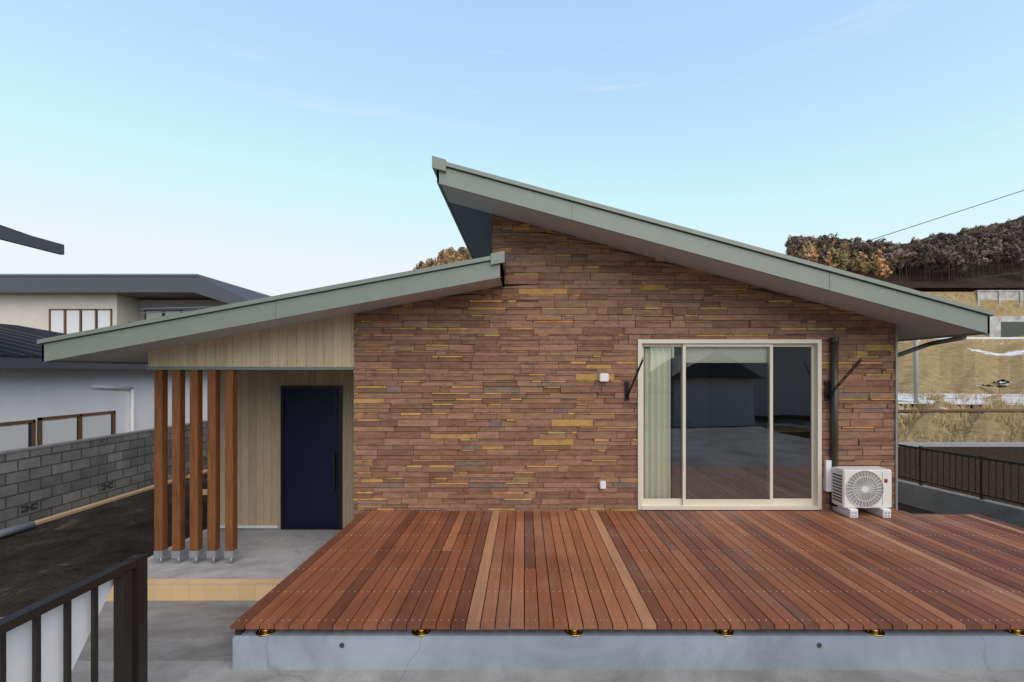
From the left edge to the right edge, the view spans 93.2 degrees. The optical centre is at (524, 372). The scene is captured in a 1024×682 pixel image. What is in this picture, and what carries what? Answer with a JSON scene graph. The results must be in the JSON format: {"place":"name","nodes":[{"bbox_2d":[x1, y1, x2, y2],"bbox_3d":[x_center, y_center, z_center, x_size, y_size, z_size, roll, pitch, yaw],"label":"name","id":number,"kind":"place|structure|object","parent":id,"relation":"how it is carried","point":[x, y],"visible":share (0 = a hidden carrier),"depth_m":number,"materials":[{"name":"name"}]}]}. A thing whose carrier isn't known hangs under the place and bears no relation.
{"place":"outdoors","nodes":[
{"label":"outdoors","id":0,"kind":"place"},
{"bbox_2d":[51,310,109,333],"bbox_3d":[-20.166,-2.270,21.977,2.708,1.100,0.005,0,0,0],"label":"curtain window","id":1,"kind":"structure","parent":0,"point":[57,320],"depth_m":21.97,"materials":[{"name":"white fabric"}]},
{"bbox_2d":[0,473,206,617],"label":"dirt ground","id":2,"kind":"structure","parent":0,"point":[39,562],"depth_m":7.51,"materials":[{"name":"soil"}]},
{"bbox_2d":[0,521,35,538],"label":"pipe","id":3,"kind":"object","parent":2,"relation":"on","point":[16,529],"visible":1,"depth_m":8.02,"materials":[{"name":"grey plastic"}]},
{"bbox_2d":[34,469,206,524],"bbox_3d":[-7.810,2.645,12.250,1.820,0.090,7.500,0,0,0],"label":"lumber on ground","id":4,"kind":"object","parent":2,"relation":"on","point":[67,513],"visible":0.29,"depth_m":9.79,"materials":[{"name":"beige wood"}]},
{"bbox_2d":[148,529,341,578],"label":"porch floor","id":5,"kind":"structure","parent":0,"point":[273,553],"depth_m":6.51,"materials":[{"name":"grey concrete"}]},
{"bbox_2d":[148,529,206,560],"bbox_3d":[-5.037,2.612,6.795,0.095,0.216,1.850,0,0,0],"label":"porch edge","id":6,"kind":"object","parent":5,"relation":"on","point":[170,548],"depth_m":6.91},
{"bbox_2d":[157,554,232,563],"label":"post rods","id":7,"kind":"object","parent":5,"relation":"on","point":[196,560],"visible":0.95,"depth_m":6.34,"materials":[{"name":"silver metal"}]},
{"bbox_2d":[154,548,237,557],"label":"post bases","id":8,"kind":"object","parent":5,"relation":"on","point":[197,554],"visible":0.93,"depth_m":6.30,"materials":[{"name":"grey metal"}]},
{"bbox_2d":[154,370,236,550],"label":"porch posts","id":9,"kind":"object","parent":8,"relation":"on","point":[178,460],"visible":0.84,"depth_m":6.30,"materials":[{"name":"brown wood"}]},
{"bbox_2d":[220,525,277,527],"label":"baseboard","id":10,"kind":"structure","parent":5,"relation":"on","point":[254,526],"depth_m":7.69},
{"bbox_2d":[42,262,504,363],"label":"porch roof","id":11,"kind":"structure","parent":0,"point":[177,328],"depth_m":5.63,"materials":[{"name":"grey metal"}]},
{"bbox_2d":[43,261,490,343],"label":"trim","id":12,"kind":"structure","parent":11,"relation":"attached to","point":[266,302],"depth_m":5.64,"materials":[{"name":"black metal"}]},
{"bbox_2d":[37,256,506,343],"bbox_3d":[-2.942,-0.855,11.052,5.423,1.051,10.896,0,0,0],"label":"low roof sheet edge","id":13,"kind":"object","parent":11,"relation":"attached to","point":[263,300],"visible":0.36,"depth_m":5.60,"materials":[{"name":"grey metal"}]},
{"bbox_2d":[491,251,506,274],"bbox_3d":[-0.310,-1.325,11.047,0.160,0.160,10.906,0,0,0],"label":"gutter end cap","id":14,"kind":"object","parent":11,"relation":"attached to","point":[498,257],"visible":0.36,"depth_m":5.59,"materials":[{"name":"grey metal"}]},
{"bbox_2d":[59,278,501,362],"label":"low roof soffit","id":15,"kind":"structure","parent":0,"point":[136,353],"depth_m":6.04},
{"bbox_2d":[449,202,491,258],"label":"roof soffit","id":16,"kind":"structure","parent":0,"point":[475,225],"depth_m":7.20,"materials":[{"name":"grey paint"}]},
{"bbox_2d":[0,600,1023,681],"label":"slab","id":17,"kind":"structure","parent":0,"point":[189,640],"depth_m":3.43,"materials":[{"name":"concrete"}]},
{"bbox_2d":[0,554,147,681],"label":"railing","id":18,"kind":"object","parent":17,"relation":"on","point":[129,576],"visible":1,"depth_m":2.80,"materials":[{"name":"grey"}]},
{"bbox_2d":[6,579,112,681],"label":"railing panels","id":19,"kind":"object","parent":18,"relation":"attached to","point":[18,653],"depth_m":2.45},
{"bbox_2d":[106,579,283,599],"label":"porch step tiles","id":20,"kind":"object","parent":17,"relation":"on","point":[208,589],"visible":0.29,"depth_m":5.76,"materials":[{"name":"beige tile"}]},
{"bbox_2d":[232,611,1023,669],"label":"deck plinth","id":21,"kind":"structure","parent":17,"relation":"on","point":[653,649],"depth_m":3.44,"materials":[{"name":"grey concrete"}]},
{"bbox_2d":[339,643,821,647],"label":"foundation holes","id":22,"kind":"object","parent":21,"relation":"attached to","point":[342,645],"visible":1,"depth_m":3.44,"materials":[{"name":"grey"}]},
{"bbox_2d":[235,513,1023,634],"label":"deck joists","id":23,"kind":"object","parent":21,"relation":"on","point":[239,631],"visible":0.07,"depth_m":4.83,"materials":[{"name":"brown wood"}]},
{"bbox_2d":[230,511,1023,629],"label":"deck boards","id":24,"kind":"object","parent":23,"relation":"on","point":[391,569],"visible":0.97,"depth_m":4.31,"materials":[{"name":"brown wood"}]},
{"bbox_2d":[238,511,1020,620],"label":"deck screws","id":25,"kind":"object","parent":24,"relation":"in","point":[651,550],"visible":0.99,"depth_m":4.86,"materials":[{"name":"silver metal"}]},
{"bbox_2d":[832,505,890,517],"bbox_3d":[4.261,1.741,6.125,0.506,0.107,0.350,0,0,0],"label":"air conditioner feet","id":26,"kind":"object","parent":24,"relation":"on","point":[848,511],"visible":0.7,"depth_m":6.01,"materials":[{"name":"white plastic"}]},
{"bbox_2d":[832,466,891,507],"bbox_3d":[4.261,1.449,6.120,0.606,0.476,0.240,0,0,0],"label":"air conditioner unit","id":27,"kind":"object","parent":26,"relation":"on","point":[846,472],"visible":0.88,"depth_m":6.01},
{"bbox_2d":[833,472,882,505],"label":"air vents","id":28,"kind":"object","parent":27,"relation":"attached to","point":[841,488],"visible":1,"depth_m":6.09,"materials":[{"name":"plastic"}]},
{"bbox_2d":[846,470,883,507],"bbox_3d":[4.220,1.449,6.010,0.460,0.460,0.021,0,0,0],"label":"fan grille","id":29,"kind":"object","parent":27,"relation":"attached to","point":[850,486],"visible":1,"depth_m":6.00,"materials":[{"name":"grey plastic"}]},
{"bbox_2d":[851,512,889,516],"bbox_3d":[4.261,1.749,5.954,0.476,0.066,0.012,0,0,0],"label":"mounting feet","id":30,"kind":"object","parent":26,"relation":"attached to","point":[856,513],"visible":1,"depth_m":5.95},
{"bbox_2d":[255,627,1023,636],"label":"deck supports","id":31,"kind":"object","parent":21,"relation":"on","point":[576,633],"visible":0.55,"depth_m":3.49,"materials":[{"name":"gold metal"}]},
{"bbox_2d":[0,0,1023,295],"label":"sky","id":32,"kind":"structure","parent":0,"point":[268,147],"materials":[{"name":"blue"}]},
{"bbox_2d":[355,225,891,510],"bbox_3d":[1.297,0.304,6.330,7.042,4.833,0.001,0,0,0],"label":"house backing","id":33,"kind":"object","parent":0,"point":[763,290],"visible":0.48,"depth_m":6.33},
{"bbox_2d":[353,214,894,518],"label":"stone cladding","id":34,"kind":"structure","parent":33,"relation":"attached to","point":[399,464],"depth_m":6.29,"materials":[{"name":"brown stone"}]},
{"bbox_2d":[599,373,608,488],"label":"wall boxes","id":35,"kind":"object","parent":34,"relation":"attached to","point":[603,377],"depth_m":6.23,"materials":[{"name":"white plastic"}]},
{"bbox_2d":[624,357,643,399],"bbox_3d":[1.357,0.090,6.023,0.063,0.540,0.562,0,0,-6],"label":"pole bracket","id":36,"kind":"object","parent":34,"relation":"attached to","point":[627,390],"visible":1,"depth_m":6.22,"materials":[{"name":"black metal"}]},
{"bbox_2d":[823,460,831,491],"bbox_3d":[3.923,1.337,6.265,0.070,0.400,0.070,0,0,0],"label":"pipe cover","id":37,"kind":"object","parent":34,"relation":"attached to","point":[827,479],"visible":1,"depth_m":6.23,"materials":[{"name":"white plastic"}]},
{"bbox_2d":[830,337,838,505],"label":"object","id":38,"kind":"structure","parent":34,"relation":"attached to","point":[834,341],"depth_m":6.20,"materials":[{"name":"brown"}]},
{"bbox_2d":[824,357,861,399],"bbox_3d":[3.957,0.090,6.023,0.063,0.540,0.562,0,0,-6],"label":"pole bracket","id":39,"kind":"object","parent":34,"relation":"attached to","point":[827,394],"visible":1,"depth_m":6.20,"materials":[{"name":"black metal"}]},
{"bbox_2d":[441,185,978,339],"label":"roof soffit","id":40,"kind":"structure","parent":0,"point":[910,325],"depth_m":6.00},
{"bbox_2d":[437,168,989,341],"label":"roof fascia","id":41,"kind":"structure","parent":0,"point":[715,250],"depth_m":5.63,"materials":[{"name":"grey metal"}]},
{"bbox_2d":[432,156,446,176],"bbox_3d":[-0.991,-2.417,11.047,0.160,0.180,10.906,0,0,0],"label":"roof cap","id":42,"kind":"object","parent":41,"relation":"attached to","point":[438,163],"visible":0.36,"depth_m":5.59,"materials":[{"name":"grey metal"}]},
{"bbox_2d":[446,162,994,315],"bbox_3d":[2.200,-1.567,11.052,6.501,1.825,10.896,0,0,0],"label":"roof sheet edge","id":43,"kind":"object","parent":41,"relation":"attached to","point":[720,239],"visible":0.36,"depth_m":5.60,"materials":[{"name":"metal"}]},
{"bbox_2d":[446,167,988,315],"bbox_3d":[2.200,-1.538,5.651,6.441,1.772,0.026,0,0,0],"label":"roof shadow gap","id":44,"kind":"object","parent":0,"point":[718,241],"visible":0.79,"depth_m":5.64,"materials":[{"name":"black metal"}]},
{"bbox_2d":[473,404,969,610],"bbox_3d":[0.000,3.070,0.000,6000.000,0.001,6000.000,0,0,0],"label":"ground sheet","id":45,"kind":"object","parent":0,"point":[561,585],"depth_m":6.83,"materials":[{"name":"black plastic"}]},
{"bbox_2d":[0,295,141,330],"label":"wall","id":46,"kind":"structure","parent":45,"relation":"on","point":[31,311],"depth_m":22.00,"materials":[{"name":"beige paint"}]},
{"bbox_2d":[49,309,111,333],"bbox_3d":[-20.175,-2.270,21.975,2.850,1.220,0.050,0,0,0],"label":"window frame","id":47,"kind":"object","parent":46,"relation":"attached to","point":[79,317],"visible":0.6,"depth_m":21.95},
{"bbox_2d":[66,310,97,333],"bbox_3d":[-20.175,-2.270,21.995,2.850,1.220,0.030,0,0,0],"label":"window glass","id":48,"kind":"object","parent":47,"relation":"in","point":[81,320],"visible":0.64,"depth_m":21.98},
{"bbox_2d":[0,276,267,303],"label":"roof","id":49,"kind":"structure","parent":46,"relation":"on","point":[170,287],"depth_m":21.30,"materials":[{"name":"grey metal"}]},
{"bbox_2d":[0,274,269,296],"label":"roof edge","id":50,"kind":"object","parent":49,"relation":"on","point":[126,275],"visible":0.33,"depth_m":21.28,"materials":[{"name":"grey metal"}]},
{"bbox_2d":[141,303,215,312],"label":"laundry poles","id":51,"kind":"object","parent":49,"relation":"on","point":[198,307],"visible":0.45,"depth_m":22.18,"materials":[{"name":"grey metal"}]},
{"bbox_2d":[0,422,206,529],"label":"block wall","id":52,"kind":"structure","parent":45,"relation":"on","point":[53,480],"depth_m":9.48,"materials":[{"name":"concrete"}]},
{"bbox_2d":[0,420,206,454],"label":"wall coping","id":53,"kind":"object","parent":52,"relation":"on","point":[65,442],"depth_m":9.51,"materials":[{"name":"grey concrete"}]},
{"bbox_2d":[21,457,206,513],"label":"block wall openings","id":54,"kind":"object","parent":52,"relation":"in","point":[27,507],"visible":0.28,"depth_m":8.70,"materials":[{"name":"grey concrete"}]},
{"bbox_2d":[0,368,206,445],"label":"wall","id":55,"kind":"structure","parent":45,"relation":"on","point":[30,393],"depth_m":11.40,"materials":[{"name":"white paint"}]},
{"bbox_2d":[0,420,35,446],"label":"window frame","id":56,"kind":"structure","parent":55,"relation":"attached to","point":[33,432],"depth_m":10.18,"materials":[{"name":"brown wood"}]},
{"bbox_2d":[0,423,27,450],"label":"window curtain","id":57,"kind":"object","parent":56,"relation":"attached to","point":[15,436],"depth_m":9.82,"materials":[{"name":"white fabric"}]},
{"bbox_2d":[0,325,48,357],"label":"roof","id":58,"kind":"structure","parent":55,"relation":"on","point":[15,355],"depth_m":10.64,"materials":[{"name":"grey tile"}]},
{"bbox_2d":[0,327,44,354],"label":"roof ribs","id":59,"kind":"object","parent":58,"relation":"on","point":[19,341],"visible":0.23,"depth_m":10.89,"materials":[{"name":"grey"}]},
{"bbox_2d":[28,423,30,446],"bbox_3d":[-10.395,1.485,9.270,0.030,0.970,1.940,0,0,0],"label":"glass window","id":60,"kind":"structure","parent":55,"relation":"attached to","point":[29,434],"depth_m":10.14,"materials":[{"name":"grey"}]},
{"bbox_2d":[0,324,64,336],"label":"roof","id":61,"kind":"structure","parent":55,"relation":"on","point":[41,332],"depth_m":15.37,"materials":[{"name":"grey metal"}]},
{"bbox_2d":[37,411,115,445],"bbox_3d":[-10.375,1.470,11.280,0.050,1.000,1.920,0,0,0],"label":"window frame","id":62,"kind":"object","parent":55,"relation":"attached to","point":[39,428],"depth_m":11.25,"materials":[{"name":"brown"}]},
{"bbox_2d":[37,413,111,445],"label":"fence posts","id":63,"kind":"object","parent":62,"relation":"in","point":[77,427],"depth_m":11.23,"materials":[{"name":"grey"}]},
{"bbox_2d":[42,413,110,444],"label":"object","id":64,"kind":"structure","parent":62,"relation":"attached to","point":[59,430],"depth_m":11.10,"materials":[{"name":"white"}]},
{"bbox_2d":[92,385,133,431],"bbox_3d":[-10.340,1.661,12.194,0.080,2.718,1.193,0,0,0],"label":"downpipe","id":65,"kind":"object","parent":55,"relation":"attached to","point":[131,389],"visible":0.67,"depth_m":12.71,"materials":[{"name":"white plastic"}]},
{"bbox_3d":[-10.125,-0.160,8.350,0.550,0.040,15.700,0,0,0],"label":"soffit","id":66,"kind":"object","parent":55,"relation":"attached to","visible":0},
{"bbox_2d":[0,357,147,368],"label":"fascia","id":67,"kind":"structure","parent":66,"relation":"attached to","point":[5,362],"depth_m":10.10,"materials":[{"name":"grey metal"}]},
{"bbox_2d":[138,300,227,320],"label":"wing","id":68,"kind":"structure","parent":45,"relation":"on","point":[166,303],"depth_m":23.20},
{"bbox_2d":[144,310,181,319],"bbox_3d":[-17.300,-2.330,23.175,1.800,1.300,0.050,0,0,0],"label":"window frame","id":69,"kind":"structure","parent":68,"relation":"attached to","point":[158,310],"depth_m":23.15,"materials":[{"name":"grey"}]},
{"bbox_2d":[146,311,178,318],"bbox_3d":[-17.310,-2.330,23.177,1.620,1.180,0.005,0,0,0],"label":"window glass","id":70,"kind":"object","parent":69,"relation":"attached to","point":[151,315],"depth_m":23.17,"materials":[{"name":"white"}]},
{"bbox_2d":[898,442,1023,446],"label":"concrete curb","id":71,"kind":"structure","parent":45,"relation":"on","point":[970,444],"depth_m":16.70,"materials":[{"name":"grey concrete"}]},
{"bbox_2d":[671,443,809,498],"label":"deck reflection","id":72,"kind":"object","parent":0,"point":[718,482],"depth_m":7.94,"materials":[{"name":"brown wood"}]},
{"bbox_2d":[671,419,702,468],"bbox_3d":[2.600,1.369,9.375,1.400,0.850,0.950,0,0,0],"label":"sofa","id":73,"kind":"object","parent":72,"relation":"on","point":[694,442],"visible":0.35,"depth_m":8.95,"materials":[{"name":"grey fabric"}]},
{"bbox_2d":[671,455,734,464],"bbox_3d":[2.850,1.464,8.100,1.100,0.060,0.600,0,0,0],"label":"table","id":74,"kind":"object","parent":72,"relation":"on","point":[704,460],"visible":0.64,"depth_m":7.86,"materials":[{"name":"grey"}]},
{"bbox_2d":[749,421,809,493],"bbox_3d":[4.000,1.269,7.350,1.000,1.050,0.400,0,0,0],"label":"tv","id":75,"kind":"object","parent":72,"relation":"on","point":[791,457],"visible":0.64,"depth_m":7.30,"materials":[{"name":"black"}]},
{"bbox_2d":[898,502,934,512],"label":"soil ground","id":76,"kind":"structure","parent":0,"point":[906,508],"depth_m":8.00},
{"bbox_2d":[898,479,1023,523],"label":"retaining wall","id":77,"kind":"structure","parent":76,"relation":"on","point":[932,499],"depth_m":7.58,"materials":[{"name":"concrete"}]},
{"bbox_2d":[898,444,1023,504],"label":"boundary fence","id":78,"kind":"object","parent":77,"relation":"on","point":[982,458],"visible":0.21,"depth_m":7.48,"materials":[{"name":"brown metal"}]},
{"bbox_3d":[-0.046,1.020,15.825,9.728,3.400,0.050,0,0,0],"label":"house","id":79,"kind":"object","parent":76,"relation":"on","visible":0},
{"bbox_2d":[148,314,354,366],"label":"siding wall","id":80,"kind":"structure","parent":79,"relation":"attached to","point":[328,342],"depth_m":6.31,"materials":[{"name":"beige wood"}]},
{"bbox_2d":[146,367,353,369],"bbox_3d":[-3.573,-0.052,6.324,2.694,0.040,0.072,0,0,0],"label":"lintel flashing","id":81,"kind":"object","parent":80,"relation":"attached to","point":[249,368],"visible":0.93,"depth_m":6.29,"materials":[{"name":"grey metal"}]},
{"bbox_2d":[220,370,354,525],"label":"recess wall","id":82,"kind":"structure","parent":79,"relation":"attached to","point":[258,447],"depth_m":7.72,"materials":[{"name":"beige wood"}]},
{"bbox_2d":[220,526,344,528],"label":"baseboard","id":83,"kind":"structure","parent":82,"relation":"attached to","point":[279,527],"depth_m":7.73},
{"bbox_2d":[281,386,342,528],"bbox_3d":[-3.391,1.355,7.692,0.974,2.286,0.095,0,0,0],"label":"door frame","id":84,"kind":"object","parent":82,"relation":"attached to","point":[334,458],"visible":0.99,"depth_m":7.68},
{"bbox_2d":[284,388,338,527],"bbox_3d":[-3.391,1.367,7.724,0.884,2.221,0.032,0,0,0],"label":"door leaf","id":85,"kind":"object","parent":84,"relation":"in","point":[309,447],"visible":1,"depth_m":7.71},
{"bbox_2d":[479,520,569,570],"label":"screws","id":86,"kind":"object","parent":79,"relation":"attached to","point":[524,550],"depth_m":6.32,"materials":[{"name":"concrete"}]},
{"bbox_2d":[644,347,809,457],"bbox_3d":[1.322,0.582,9.350,6.692,2.424,5.900,0,0,0],"label":"window glass","id":87,"kind":"object","parent":79,"relation":"in","point":[726,406],"visible":0.15,"depth_m":10.50,"materials":[{"name":"grey"}]},
{"bbox_2d":[637,339,821,509],"bbox_3d":[2.661,0.676,6.322,2.380,2.205,0.135,0,0,0],"label":"window frame","id":88,"kind":"object","parent":79,"relation":"attached to","point":[812,502],"visible":1,"depth_m":6.30,"materials":[{"name":"beige metal"}]},
{"bbox_2d":[644,348,670,497],"bbox_3d":[1.741,0.697,6.433,0.400,2.045,0.084,0,0,0],"label":"curtain","id":89,"kind":"object","parent":88,"relation":"hanging from","point":[657,422],"visible":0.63,"depth_m":6.42,"materials":[{"name":"beige fabric"}]},
{"bbox_2d":[686,347,766,362],"bbox_3d":[2.660,-0.246,6.383,1.114,0.240,0.015,0,0,0],"label":"shade","id":90,"kind":"object","parent":88,"relation":"attached to","point":[726,354],"visible":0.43,"depth_m":6.38,"materials":[{"name":"beige fabric"}]},
{"bbox_2d":[892,324,897,510],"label":"corner trim","id":91,"kind":"structure","parent":79,"relation":"attached to","point":[895,367],"depth_m":6.27,"materials":[{"name":"grey"}]},
{"bbox_2d":[898,336,966,356],"bbox_3d":[5.308,0.977,6.459,0.885,2.886,0.427,0,0,42],"label":"eave downpipe","id":92,"kind":"object","parent":79,"relation":"attached to","point":[927,344],"visible":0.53,"depth_m":6.50,"materials":[{"name":"grey"}]},
{"bbox_2d":[819,190,1023,288],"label":"power lines","id":93,"kind":"object","parent":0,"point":[928,221],"visible":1,"depth_m":29.99,"materials":[{"name":"black metal"}]},
{"bbox_2d":[846,254,1023,290],"bbox_3d":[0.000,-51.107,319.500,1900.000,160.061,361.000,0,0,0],"label":"hill terrain","id":94,"kind":"structure","parent":0,"point":[1007,281],"depth_m":153.60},
{"bbox_2d":[429,238,1023,391],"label":"forest trunks","id":95,"kind":"object","parent":94,"relation":"on","point":[954,272],"visible":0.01,"depth_m":152.78,"materials":[{"name":"brown plant"}]},
{"bbox_2d":[413,215,1023,387],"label":"trees","id":96,"kind":"object","parent":95,"relation":"on","point":[1002,236],"visible":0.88,"depth_m":159.47,"materials":[{"name":"brown plant"}]},
{"bbox_2d":[898,291,1023,441],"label":"embankment terrain","id":97,"kind":"structure","parent":0,"point":[969,366],"depth_m":72.46,"materials":[{"name":"beige soil"}]},
{"bbox_2d":[914,340,917,405],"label":"utility pole","id":98,"kind":"object","parent":97,"relation":"on","point":[915,374],"visible":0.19,"depth_m":41.90,"materials":[{"name":"grey concrete"}]},
{"bbox_2d":[898,388,1023,441],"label":"dry grass tufts","id":99,"kind":"object","parent":97,"relation":"on","point":[1016,421],"visible":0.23,"depth_m":29.54,"materials":[{"name":"beige plant"}]},
{"bbox_2d":[898,409,1023,412],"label":"rusty rail","id":100,"kind":"object","parent":97,"relation":"on","point":[970,410],"depth_m":30.71,"materials":[{"name":"brown metal"}]},
{"bbox_2d":[936,337,1023,338],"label":"guard rail","id":101,"kind":"object","parent":97,"relation":"on","point":[990,338],"depth_m":99.00,"materials":[{"name":"white metal"}]},
{"bbox_2d":[976,291,1021,305],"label":"retaining wall pilasters","id":102,"kind":"object","parent":97,"relation":"on","point":[999,297],"visible":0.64,"depth_m":136.30,"materials":[{"name":"concrete"}]},
{"bbox_2d":[980,291,1023,299],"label":"retaining wall","id":103,"kind":"structure","parent":97,"relation":"on","point":[993,295],"depth_m":136.60,"materials":[{"name":"concrete"}]},
{"bbox_2d":[974,290,1023,291],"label":"retaining wall cap","id":104,"kind":"object","parent":103,"relation":"on","point":[998,290],"visible":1,"depth_m":136.40,"materials":[{"name":"concrete"}]},
{"bbox_2d":[985,316,1023,336],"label":"culvert portal","id":105,"kind":"object","parent":97,"relation":"on","point":[995,326],"depth_m":112.00,"materials":[{"name":"grey concrete"}]},
{"bbox_2d":[1001,322,1023,336],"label":"culvert opening","id":106,"kind":"object","parent":105,"relation":"in","point":[1011,329],"visible":0.6,"depth_m":111.95,"materials":[{"name":"grey concrete"}]},
{"bbox_2d":[898,447,1023,507],"bbox_3d":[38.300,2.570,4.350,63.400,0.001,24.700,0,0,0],"label":"fence","id":107,"kind":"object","parent":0,"point":[1014,454],"depth_m":12.78,"materials":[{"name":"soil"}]},
{"bbox_2d":[898,393,1023,404],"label":"snow field","id":108,"kind":"structure","parent":0,"point":[902,400],"depth_m":49.81,"materials":[{"name":"white snow"}]},
{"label":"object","id":109,"kind":"object","parent":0,"visible":0},
{"bbox_2d":[0,225,27,234],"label":"roof","id":110,"kind":"structure","parent":109,"relation":"on","point":[2,226],"depth_m":8.88,"materials":[{"name":"grey metal"}]},
{"bbox_2d":[0,227,63,254],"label":"roof edge","id":111,"kind":"object","parent":110,"relation":"attached to","point":[15,237],"visible":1,"depth_m":8.49,"materials":[{"name":"grey metal"}]}
]}

